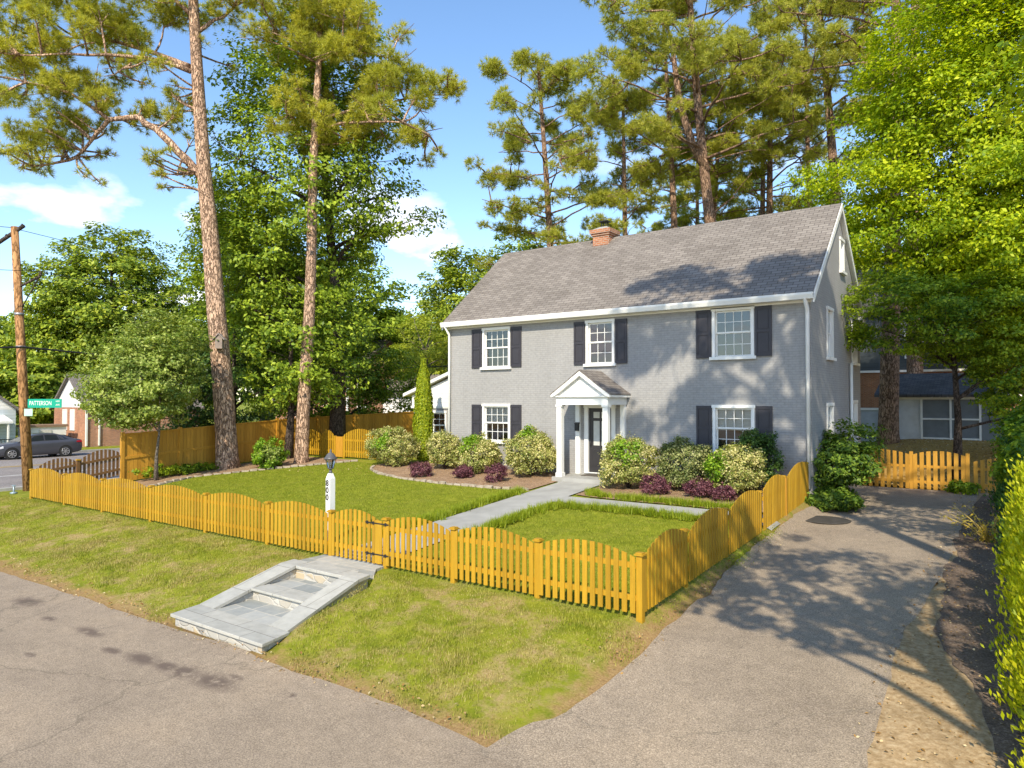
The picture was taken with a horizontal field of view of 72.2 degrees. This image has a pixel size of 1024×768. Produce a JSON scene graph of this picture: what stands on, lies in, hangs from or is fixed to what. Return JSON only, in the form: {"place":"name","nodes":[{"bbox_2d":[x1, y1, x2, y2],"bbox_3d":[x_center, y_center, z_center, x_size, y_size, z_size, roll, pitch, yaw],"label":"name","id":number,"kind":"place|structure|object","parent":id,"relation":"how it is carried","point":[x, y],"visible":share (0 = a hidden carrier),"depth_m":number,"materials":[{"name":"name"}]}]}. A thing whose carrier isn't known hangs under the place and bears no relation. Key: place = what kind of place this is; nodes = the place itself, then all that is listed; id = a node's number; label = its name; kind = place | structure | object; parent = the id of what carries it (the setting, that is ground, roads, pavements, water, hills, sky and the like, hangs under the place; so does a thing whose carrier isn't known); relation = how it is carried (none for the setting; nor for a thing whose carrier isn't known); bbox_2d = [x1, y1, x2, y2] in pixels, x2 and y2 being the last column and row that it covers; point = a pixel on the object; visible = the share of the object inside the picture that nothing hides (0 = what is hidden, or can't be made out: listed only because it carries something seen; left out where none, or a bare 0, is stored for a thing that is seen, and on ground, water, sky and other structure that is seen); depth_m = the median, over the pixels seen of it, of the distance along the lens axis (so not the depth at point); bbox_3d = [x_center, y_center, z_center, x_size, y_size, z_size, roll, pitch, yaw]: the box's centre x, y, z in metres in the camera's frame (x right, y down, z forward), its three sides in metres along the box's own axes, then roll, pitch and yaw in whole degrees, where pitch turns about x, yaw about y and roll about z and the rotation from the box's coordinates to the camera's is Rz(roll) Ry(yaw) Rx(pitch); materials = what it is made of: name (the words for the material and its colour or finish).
{"place":"outdoors","nodes":[
{"label":"outdoors","id":0,"kind":"place"},
{"bbox_2d":[0,447,356,487],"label":"cross street","id":1,"kind":"structure","parent":0,"point":[7,479],"depth_m":37.45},
{"bbox_2d":[0,433,81,459],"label":"parked car","id":2,"kind":"object","parent":1,"relation":"on","point":[53,444],"visible":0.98,"depth_m":42.57,"materials":[{"name":"grey paint"}]},
{"bbox_2d":[0,572,512,767],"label":"street","id":3,"kind":"structure","parent":0,"point":[86,682],"depth_m":9.00,"materials":[{"name":"asphalt"}]},
{"bbox_2d":[1,556,465,720],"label":"fallen leaves","id":4,"kind":"object","parent":3,"relation":"on","point":[422,705],"visible":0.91,"depth_m":11.11,"materials":[{"name":"brown plant"}]},
{"bbox_2d":[382,485,526,534],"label":"border grass","id":5,"kind":"structure","parent":0,"point":[438,514],"depth_m":19.15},
{"bbox_2d":[0,402,945,747],"bbox_3d":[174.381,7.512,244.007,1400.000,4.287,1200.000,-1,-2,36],"label":"ground","id":6,"kind":"structure","parent":0,"point":[570,690],"depth_m":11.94,"materials":[{"name":"plant"}]},
{"bbox_2d":[0,395,18,442],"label":"cottage","id":7,"kind":"structure","parent":6,"relation":"on","point":[9,410],"depth_m":48.06,"materials":[{"name":"white"}]},
{"bbox_2d":[0,224,41,490],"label":"utility pole","id":8,"kind":"object","parent":6,"relation":"on","point":[25,426],"visible":0.98,"depth_m":27.42,"materials":[{"name":"brown wood"}]},
{"bbox_2d":[24,399,61,415],"bbox_3d":[-18.230,0.914,27.356,1.434,0.660,0.171,0,-1,-1],"label":"street sign","id":9,"kind":"object","parent":8,"relation":"attached to","point":[44,403],"visible":1,"depth_m":27.28,"materials":[{"name":"green metal"}]},
{"bbox_2d":[0,355,70,424],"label":"shade tree","id":10,"kind":"object","parent":6,"relation":"on","point":[44,382],"visible":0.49,"depth_m":60.60,"materials":[{"name":"green plant"}]},
{"bbox_2d":[36,449,119,490],"bbox_3d":[-15.554,3.142,25.242,0.156,1.483,2.810,-1,-2,36],"label":"picket fence","id":11,"kind":"object","parent":6,"relation":"on","point":[77,464],"visible":0.65,"depth_m":25.66,"materials":[{"name":"brown wood"}]},
{"bbox_2d":[0,221,210,376],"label":"round tree","id":12,"kind":"object","parent":6,"relation":"on","point":[68,313],"visible":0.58,"depth_m":67.59,"materials":[{"name":"green plant"}]},
{"bbox_2d":[49,374,203,446],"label":"brick house","id":13,"kind":"structure","parent":6,"relation":"on","point":[85,430],"depth_m":53.43,"materials":[{"name":"red"}]},
{"bbox_2d":[0,0,272,469],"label":"pine tree","id":14,"kind":"object","parent":6,"relation":"on","point":[118,25],"visible":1,"depth_m":29.32,"materials":[{"name":"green plant"}]},
{"bbox_2d":[29,468,336,555],"bbox_3d":[-10.136,3.341,19.503,15.560,1.280,0.156,-1,-2,36],"label":"picket fence","id":15,"kind":"object","parent":6,"relation":"on","point":[194,509],"visible":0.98,"depth_m":18.02,"materials":[{"name":"brown wood"}]},
{"bbox_2d":[132,310,294,430],"bbox_3d":[-13.480,0.302,32.940,4.292,7.950,9.244,-1,-2,36],"label":"evergreen tree","id":16,"kind":"object","parent":6,"relation":"on","point":[203,418],"visible":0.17,"depth_m":32.48,"materials":[{"name":"green plant"}]},
{"bbox_2d":[119,417,316,482],"bbox_3d":[-12.068,2.699,30.192,0.120,2.403,9.210,-1,-2,36],"label":"privacy fence","id":17,"kind":"object","parent":6,"relation":"on","point":[188,446],"visible":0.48,"depth_m":28.57,"materials":[{"name":"brown wood"}]},
{"bbox_2d":[119,457,350,487],"bbox_3d":[-10.752,3.500,27.887,4.400,0.581,8.200,-1,-2,36],"label":"flower bed","id":18,"kind":"object","parent":6,"relation":"on","point":[248,466],"visible":0.59,"depth_m":28.59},
{"bbox_2d":[63,306,217,479],"bbox_3d":[-14.133,0.300,26.938,5.572,6.695,4.761,-1,-2,36],"label":"dogwood tree","id":19,"kind":"object","parent":18,"relation":"on","point":[129,399],"visible":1,"depth_m":26.02,"materials":[{"name":"green plant"}]},
{"bbox_2d":[128,461,218,477],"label":"plant","id":20,"kind":"object","parent":18,"relation":"on","point":[175,469],"visible":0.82,"depth_m":27.56,"materials":[{"name":"green plant"}]},
{"bbox_2d":[251,436,290,468],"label":"lawn shrub","id":21,"kind":"object","parent":18,"relation":"on","point":[277,456],"visible":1,"depth_m":28.59,"materials":[{"name":"green plant"}]},
{"bbox_2d":[167,187,368,420],"bbox_3d":[-13.522,-3.050,38.977,9.190,14.921,11.442,-1,-2,36],"label":"oak tree","id":22,"kind":"object","parent":6,"relation":"on","point":[192,251],"visible":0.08,"depth_m":37.16,"materials":[{"name":"green plant"}]},
{"bbox_2d":[174,149,375,458],"bbox_3d":[-10.789,-3.582,32.645,9.942,14.530,6.673,0,-1,10],"label":"oak tree","id":23,"kind":"object","parent":6,"relation":"on","point":[268,324],"visible":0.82,"depth_m":31.26,"materials":[{"name":"green plant"}]},
{"bbox_2d":[170,554,383,653],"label":"stone steps","id":24,"kind":"structure","parent":6,"relation":"on","point":[267,609],"depth_m":12.66,"materials":[{"name":"stone"}]},
{"bbox_2d":[181,0,447,436],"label":"oak tree","id":25,"kind":"object","parent":6,"relation":"on","point":[333,198],"visible":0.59,"depth_m":32.14,"materials":[{"name":"green plant"}]},
{"bbox_2d":[309,429,335,456],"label":"picket fence","id":26,"kind":"object","parent":6,"relation":"on","point":[327,438],"visible":0.62,"depth_m":31.77,"materials":[{"name":"brown wood"}]},
{"bbox_2d":[324,449,336,512],"bbox_3d":[-4.215,2.680,16.289,0.320,2.340,0.320,-1,-2,36],"label":"lamp post","id":27,"kind":"object","parent":6,"relation":"on","point":[330,490],"visible":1,"depth_m":16.24,"materials":[{"name":"white paint"}]},
{"bbox_2d":[269,328,427,418],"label":"evergreen tree","id":28,"kind":"object","parent":6,"relation":"on","point":[377,391],"visible":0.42,"depth_m":40.93,"materials":[{"name":"green plant"}]},
{"bbox_2d":[238,0,468,463],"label":"pine tree","id":29,"kind":"object","parent":6,"relation":"on","point":[326,41],"visible":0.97,"depth_m":29.92,"materials":[{"name":"green plant"}]},
{"bbox_2d":[336,429,377,457],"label":"garden gate","id":30,"kind":"structure","parent":6,"relation":"on","point":[345,446],"depth_m":30.72,"materials":[{"name":"brown wood"}]},
{"bbox_2d":[284,236,430,386],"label":"shade tree","id":31,"kind":"object","parent":6,"relation":"on","point":[387,316],"visible":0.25,"depth_m":63.40,"materials":[{"name":"green plant"}]},
{"bbox_2d":[316,411,413,452],"bbox_3d":[-5.979,2.455,38.723,0.120,2.082,11.860,-1,-2,36],"label":"privacy fence","id":32,"kind":"object","parent":6,"relation":"on","point":[369,422],"visible":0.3,"depth_m":36.78,"materials":[{"name":"brown wood"}]},
{"bbox_2d":[379,314,447,384],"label":"lime tree","id":33,"kind":"object","parent":6,"relation":"on","point":[440,352],"visible":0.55,"depth_m":52.31,"materials":[{"name":"green plant"}]},
{"bbox_2d":[412,358,433,460],"bbox_3d":[-3.679,1.052,29.165,0.936,4.295,0.978,-1,-2,36],"label":"columnar evergreen","id":34,"kind":"object","parent":6,"relation":"on","point":[423,423],"visible":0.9,"depth_m":28.90,"materials":[{"name":"green plant"}]},
{"bbox_2d":[405,243,503,372],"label":"shade tree","id":35,"kind":"object","parent":6,"relation":"on","point":[454,279],"visible":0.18,"depth_m":57.44,"materials":[{"name":"green plant"}]},
{"bbox_2d":[335,481,599,561],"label":"front walk","id":36,"kind":"structure","parent":6,"relation":"on","point":[542,495],"depth_m":19.14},
{"bbox_2d":[372,461,567,488],"bbox_3d":[-2.132,3.237,25.422,8.900,0.232,3.400,-1,-2,36],"label":"flower bed","id":37,"kind":"object","parent":6,"relation":"on","point":[537,479],"visible":0.61,"depth_m":24.35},
{"bbox_2d":[362,426,420,466],"bbox_3d":[-4.885,2.473,28.096,2.433,1.687,2.129,0,-1,7],"label":"euonymus shrub","id":38,"kind":"object","parent":37,"relation":"on","point":[403,448],"visible":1,"depth_m":27.61,"materials":[{"name":"green plant"}]},
{"bbox_2d":[424,430,461,468],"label":"euonymus shrub","id":39,"kind":"object","parent":37,"relation":"on","point":[436,455],"visible":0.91,"depth_m":26.21,"materials":[{"name":"beige plant"}]},
{"bbox_2d":[451,431,503,472],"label":"euonymus shrub","id":40,"kind":"object","parent":37,"relation":"on","point":[480,444],"visible":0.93,"depth_m":25.04,"materials":[{"name":"green plant"}]},
{"bbox_2d":[500,424,556,475],"bbox_3d":[0.693,2.293,24.164,2.445,1.871,1.840,-1,-2,36],"label":"euonymus shrub","id":41,"kind":"object","parent":37,"relation":"on","point":[535,446],"visible":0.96,"depth_m":23.70,"materials":[{"name":"green plant"}]},
{"bbox_2d":[381,517,646,623],"bbox_3d":[-0.266,3.186,12.454,5.680,1.280,0.156,-1,-2,36],"label":"picket fence","id":42,"kind":"object","parent":6,"relation":"on","point":[537,581],"visible":0.99,"depth_m":12.09,"materials":[{"name":"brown wood"}]},
{"bbox_2d":[331,509,387,563],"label":"garden gate","id":43,"kind":"structure","parent":42,"relation":"attached to","point":[375,550],"depth_m":14.44,"materials":[{"name":"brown wood"}]},
{"bbox_2d":[489,225,555,261],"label":"shade tree","id":44,"kind":"object","parent":6,"relation":"on","point":[527,245],"visible":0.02,"depth_m":58.17,"materials":[{"name":"green plant"}]},
{"bbox_2d":[462,44,635,270],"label":"pine tree","id":45,"kind":"object","parent":6,"relation":"on","point":[517,138],"visible":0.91,"depth_m":42.65,"materials":[{"name":"plant"}]},
{"bbox_2d":[522,82,684,235],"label":"pine tree","id":46,"kind":"object","parent":6,"relation":"on","point":[609,113],"visible":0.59,"depth_m":41.27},
{"bbox_2d":[403,203,864,493],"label":"house","id":47,"kind":"structure","parent":6,"relation":"on","point":[718,334],"depth_m":23.04,"materials":[{"name":"grey paint"}]},
{"bbox_2d":[480,326,511,369],"bbox_3d":[-0.579,-1.330,26.269,1.420,1.580,0.220,-1,-2,36],"label":"window","id":48,"kind":"structure","parent":47,"relation":"in","point":[484,330],"depth_m":26.39,"materials":[{"name":"white paint"}]},
{"bbox_2d":[481,404,510,443],"bbox_3d":[-0.575,1.479,26.213,1.420,1.480,0.235,-1,-2,36],"label":"window","id":49,"kind":"structure","parent":47,"relation":"in","point":[491,413],"depth_m":26.31,"materials":[{"name":"white paint"}]},
{"bbox_2d":[583,405,615,474],"bbox_3d":[2.980,1.872,23.680,1.220,2.342,0.140,-1,-2,36],"label":"front door","id":50,"kind":"structure","parent":47,"relation":"in","point":[592,413],"depth_m":23.82,"materials":[{"name":"grey paint"}]},
{"bbox_2d":[583,318,616,366],"bbox_3d":[2.985,-1.387,23.724,1.220,1.580,0.220,-1,-2,36],"label":"window","id":51,"kind":"structure","parent":47,"relation":"in","point":[601,321],"depth_m":23.76,"materials":[{"name":"white paint"}]},
{"bbox_2d":[709,305,756,359],"bbox_3d":[6.647,-1.524,21.111,1.400,1.580,0.220,-1,-2,36],"label":"window","id":52,"kind":"structure","parent":47,"relation":"in","point":[714,311],"depth_m":21.16,"materials":[{"name":"white paint"}]},
{"bbox_2d":[711,405,757,453],"bbox_3d":[6.651,1.365,21.053,1.400,1.480,0.235,-1,-2,36],"label":"window","id":53,"kind":"structure","parent":47,"relation":"in","point":[725,417],"depth_m":21.17,"materials":[{"name":"white paint"}]},
{"bbox_2d":[826,306,836,360],"bbox_3d":[9.846,-1.554,21.800,0.235,1.650,1.040,-1,-2,36],"label":"window","id":54,"kind":"structure","parent":47,"relation":"in","point":[829,310],"depth_m":22.09,"materials":[{"name":"white paint"}]},
{"bbox_2d":[584,485,733,508],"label":"border grass","id":55,"kind":"structure","parent":6,"relation":"on","point":[695,503],"depth_m":19.05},
{"bbox_2d":[554,496,779,529],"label":"side walk","id":56,"kind":"structure","parent":6,"relation":"on","point":[656,506],"depth_m":18.66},
{"bbox_2d":[577,480,763,512],"bbox_3d":[5.045,3.160,20.115,5.750,0.301,3.274,-1,-2,36],"label":"flower bed","id":57,"kind":"object","parent":6,"relation":"on","point":[621,487],"visible":0.23,"depth_m":20.39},
{"bbox_2d":[597,431,660,487],"bbox_3d":[3.557,2.320,21.339,2.040,1.782,1.990,-1,-2,36],"label":"euonymus shrub","id":58,"kind":"object","parent":57,"relation":"on","point":[614,456],"visible":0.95,"depth_m":20.89,"materials":[{"name":"green plant"}]},
{"bbox_2d":[639,473,671,494],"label":"plum shrub","id":59,"kind":"object","parent":57,"relation":"on","point":[658,485],"visible":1,"depth_m":20.00,"materials":[{"name":"purple plant"}]},
{"bbox_2d":[653,434,712,488],"bbox_3d":[5.133,2.325,20.789,1.839,1.683,1.878,-1,-2,36],"label":"euonymus shrub","id":60,"kind":"object","parent":57,"relation":"on","point":[670,472],"visible":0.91,"depth_m":20.43,"materials":[{"name":"green plant"}]},
{"bbox_2d":[681,476,714,496],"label":"plum shrub","id":61,"kind":"object","parent":57,"relation":"on","point":[703,488],"visible":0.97,"depth_m":19.33,"materials":[{"name":"purple plant"}]},
{"bbox_2d":[700,441,768,494],"bbox_3d":[6.232,2.377,19.681,1.834,1.559,1.455,-1,-2,36],"label":"euonymus shrub","id":62,"kind":"object","parent":57,"relation":"on","point":[720,464],"visible":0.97,"depth_m":19.33,"materials":[{"name":"green plant"}]},
{"bbox_2d":[729,427,785,490],"bbox_3d":[6.967,2.169,20.015,1.489,1.886,1.233,0,-1,0],"label":"holly shrub","id":63,"kind":"object","parent":57,"relation":"on","point":[758,440],"visible":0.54,"depth_m":19.78,"materials":[{"name":"green plant"}]},
{"bbox_2d":[603,0,752,228],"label":"pine tree","id":64,"kind":"object","parent":6,"relation":"on","point":[718,144],"visible":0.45,"depth_m":41.86,"materials":[{"name":"plant"}]},
{"bbox_2d":[568,0,833,222],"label":"pine tree","id":65,"kind":"object","parent":6,"relation":"on","point":[736,43],"visible":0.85,"depth_m":38.77,"materials":[{"name":"plant"}]},
{"bbox_2d":[645,490,762,611],"bbox_3d":[3.846,3.020,13.516,0.156,1.491,6.380,-1,-2,36],"label":"picket fence","id":66,"kind":"object","parent":6,"relation":"on","point":[705,542],"visible":0.98,"depth_m":12.77,"materials":[{"name":"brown wood"}]},
{"bbox_2d":[631,141,789,232],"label":"pine tree","id":67,"kind":"object","parent":6,"relation":"on","point":[696,212],"visible":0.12,"depth_m":55.40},
{"bbox_2d":[642,50,815,218],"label":"pine tree","id":68,"kind":"object","parent":6,"relation":"on","point":[795,129],"visible":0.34,"depth_m":45.45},
{"bbox_2d":[658,47,845,221],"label":"pine tree","id":69,"kind":"object","parent":6,"relation":"on","point":[815,151],"visible":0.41,"depth_m":45.73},
{"bbox_2d":[653,84,853,229],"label":"pine tree","id":70,"kind":"object","parent":6,"relation":"on","point":[762,193],"visible":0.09,"depth_m":51.26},
{"bbox_2d":[762,474,786,530],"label":"garden gate","id":71,"kind":"structure","parent":6,"relation":"on","point":[774,498],"depth_m":16.80,"materials":[{"name":"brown wood"}]},
{"bbox_2d":[782,462,808,513],"bbox_3d":[7.569,2.841,18.733,0.156,1.495,2.570,-1,-2,36],"label":"picket fence","id":72,"kind":"object","parent":6,"relation":"on","point":[797,483],"visible":0.87,"depth_m":18.60,"materials":[{"name":"brown wood"}]},
{"bbox_2d":[724,0,889,208],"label":"pine tree","id":73,"kind":"object","parent":6,"relation":"on","point":[803,93],"visible":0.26,"depth_m":44.68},
{"bbox_2d":[727,0,906,203],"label":"pine tree","id":74,"kind":"object","parent":6,"relation":"on","point":[831,140],"visible":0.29,"depth_m":41.91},
{"bbox_2d":[811,417,891,495],"bbox_3d":[9.558,2.237,20.676,2.725,2.540,3.123,-1,-2,36],"label":"bush","id":75,"kind":"object","parent":6,"relation":"on","point":[848,462],"visible":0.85,"depth_m":20.09,"materials":[{"name":"green plant"}]},
{"bbox_2d":[757,0,995,445],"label":"pine tree","id":76,"kind":"object","parent":6,"relation":"on","point":[888,415],"visible":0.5,"depth_m":34.13,"materials":[{"name":"plant"}]},
{"bbox_2d":[822,0,991,373],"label":"pine tree","id":77,"kind":"object","parent":6,"relation":"on","point":[913,366],"visible":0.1,"depth_m":40.20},
{"bbox_2d":[861,439,998,489],"bbox_3d":[21.681,3.057,30.291,12.000,1.011,21.400,-1,-2,36],"label":"fence","id":78,"kind":"object","parent":6,"relation":"on","point":[937,447],"visible":0.23,"depth_m":29.46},
{"bbox_2d":[776,0,1023,364],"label":"maple tree","id":79,"kind":"object","parent":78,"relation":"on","point":[972,221],"visible":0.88,"depth_m":24.92,"materials":[{"name":"green plant"}]},
{"bbox_2d":[839,256,1023,479],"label":"maple tree","id":80,"kind":"object","parent":6,"relation":"on","point":[949,309],"visible":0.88,"depth_m":23.06,"materials":[{"name":"green plant"}]},
{"bbox_2d":[867,489,1001,767],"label":"dirt strip","id":81,"kind":"object","parent":6,"relation":"on","point":[930,738],"visible":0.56,"depth_m":8.08,"materials":[{"name":"soil"}]},
{"bbox_2d":[845,495,1018,767],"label":"fallen leaves","id":82,"kind":"object","parent":81,"relation":"on","point":[931,635],"visible":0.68,"depth_m":9.48,"materials":[{"name":"brown plant"}]},
{"bbox_2d":[856,269,1022,424],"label":"neighbour house","id":83,"kind":"structure","parent":6,"relation":"on","point":[869,372],"depth_m":44.91,"materials":[{"name":"brown brick"}]},
{"bbox_2d":[874,373,1007,440],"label":"house","id":84,"kind":"structure","parent":6,"relation":"on","point":[926,405],"depth_m":34.73,"materials":[{"name":"white paint"}]},
{"bbox_2d":[933,495,1023,767],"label":"mulch bed","id":85,"kind":"object","parent":6,"relation":"on","point":[1004,739],"visible":0.64,"depth_m":10.57,"materials":[{"name":"soil"}]},
{"bbox_2d":[939,501,999,543],"bbox_3d":[10.252,3.143,15.399,1.451,1.032,1.100,-1,-2,36],"label":"twiggy plant","id":86,"kind":"object","parent":85,"relation":"on","point":[986,536],"visible":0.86,"depth_m":15.38,"materials":[{"name":"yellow plant"}]},
{"bbox_2d":[980,547,1023,737],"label":"hedge shrub","id":87,"kind":"object","parent":85,"relation":"on","point":[1015,686],"visible":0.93,"depth_m":7.92,"materials":[{"name":"green plant"}]},
{"bbox_2d":[980,510,1023,658],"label":"hedge shrub","id":88,"kind":"object","parent":85,"relation":"on","point":[1019,544],"visible":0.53,"depth_m":9.18,"materials":[{"name":"green plant"}]},
{"bbox_2d":[985,422,1022,525],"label":"hedge shrub","id":89,"kind":"object","parent":85,"relation":"on","point":[1001,490],"visible":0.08,"depth_m":16.78,"materials":[{"name":"green plant"}]},
{"bbox_2d":[985,475,1023,631],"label":"hedge shrub","id":90,"kind":"object","parent":85,"relation":"on","point":[1017,509],"visible":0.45,"depth_m":10.70,"materials":[{"name":"green plant"}]},
{"bbox_2d":[987,396,1023,476],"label":"bush","id":91,"kind":"object","parent":85,"relation":"on","point":[1019,415],"visible":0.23,"depth_m":18.14,"materials":[{"name":"green plant"}]},
{"bbox_2d":[988,421,1023,503],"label":"bush","id":92,"kind":"object","parent":85,"relation":"on","point":[996,466],"visible":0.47,"depth_m":15.45,"materials":[{"name":"green plant"}]},
{"bbox_2d":[990,442,1023,552],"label":"hedge shrub","id":93,"kind":"object","parent":85,"relation":"on","point":[1013,473],"visible":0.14,"depth_m":14.46,"materials":[{"name":"green plant"}]},
{"bbox_2d":[992,450,1023,585],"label":"hedge shrub","id":94,"kind":"object","parent":85,"relation":"on","point":[1000,560],"visible":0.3,"depth_m":12.35,"materials":[{"name":"green plant"}]},
{"bbox_2d":[1001,657,1023,767],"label":"hedge shrub","id":95,"kind":"object","parent":85,"relation":"on","point":[1019,763],"visible":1,"depth_m":6.68,"materials":[{"name":"green plant"}]},
{"bbox_2d":[973,459,995,492],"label":"picket fence","id":96,"kind":"object","parent":6,"relation":"on","point":[982,469],"visible":0.35,"depth_m":21.79,"materials":[{"name":"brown wood"}]},
{"bbox_2d":[963,338,1023,426],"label":"understorey tree","id":97,"kind":"object","parent":6,"relation":"on","point":[1017,391],"visible":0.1,"depth_m":29.15,"materials":[{"name":"green plant"}]},
{"bbox_2d":[968,1,1023,136],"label":"maple tree","id":98,"kind":"object","parent":6,"relation":"on","point":[1007,121],"visible":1,"depth_m":10.65,"materials":[{"name":"green plant"}]},
{"bbox_2d":[0,0,1022,401],"label":"sky","id":99,"kind":"structure","parent":0,"point":[457,34],"materials":[{"name":"blue"}]},
{"bbox_2d":[444,498,728,541],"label":"border grass","id":100,"kind":"structure","parent":0,"point":[505,519],"depth_m":17.82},
{"bbox_2d":[476,485,979,767],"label":"driveway","id":101,"kind":"structure","parent":0,"point":[774,655],"depth_m":9.55,"materials":[{"name":"asphalt"}]},
{"bbox_2d":[804,484,865,511],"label":"ground cover","id":102,"kind":"object","parent":101,"relation":"on","point":[841,499],"visible":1,"depth_m":19.14,"materials":[{"name":"green plant"}]},
{"bbox_2d":[862,449,969,492],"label":"driveway gate","id":103,"kind":"structure","parent":101,"relation":"on","point":[910,464],"depth_m":22.74,"materials":[{"name":"brown wood"}]},
{"bbox_2d":[941,478,981,495],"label":"ground cover","id":104,"kind":"object","parent":101,"relation":"on","point":[960,486],"visible":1,"depth_m":21.77,"materials":[{"name":"green plant"}]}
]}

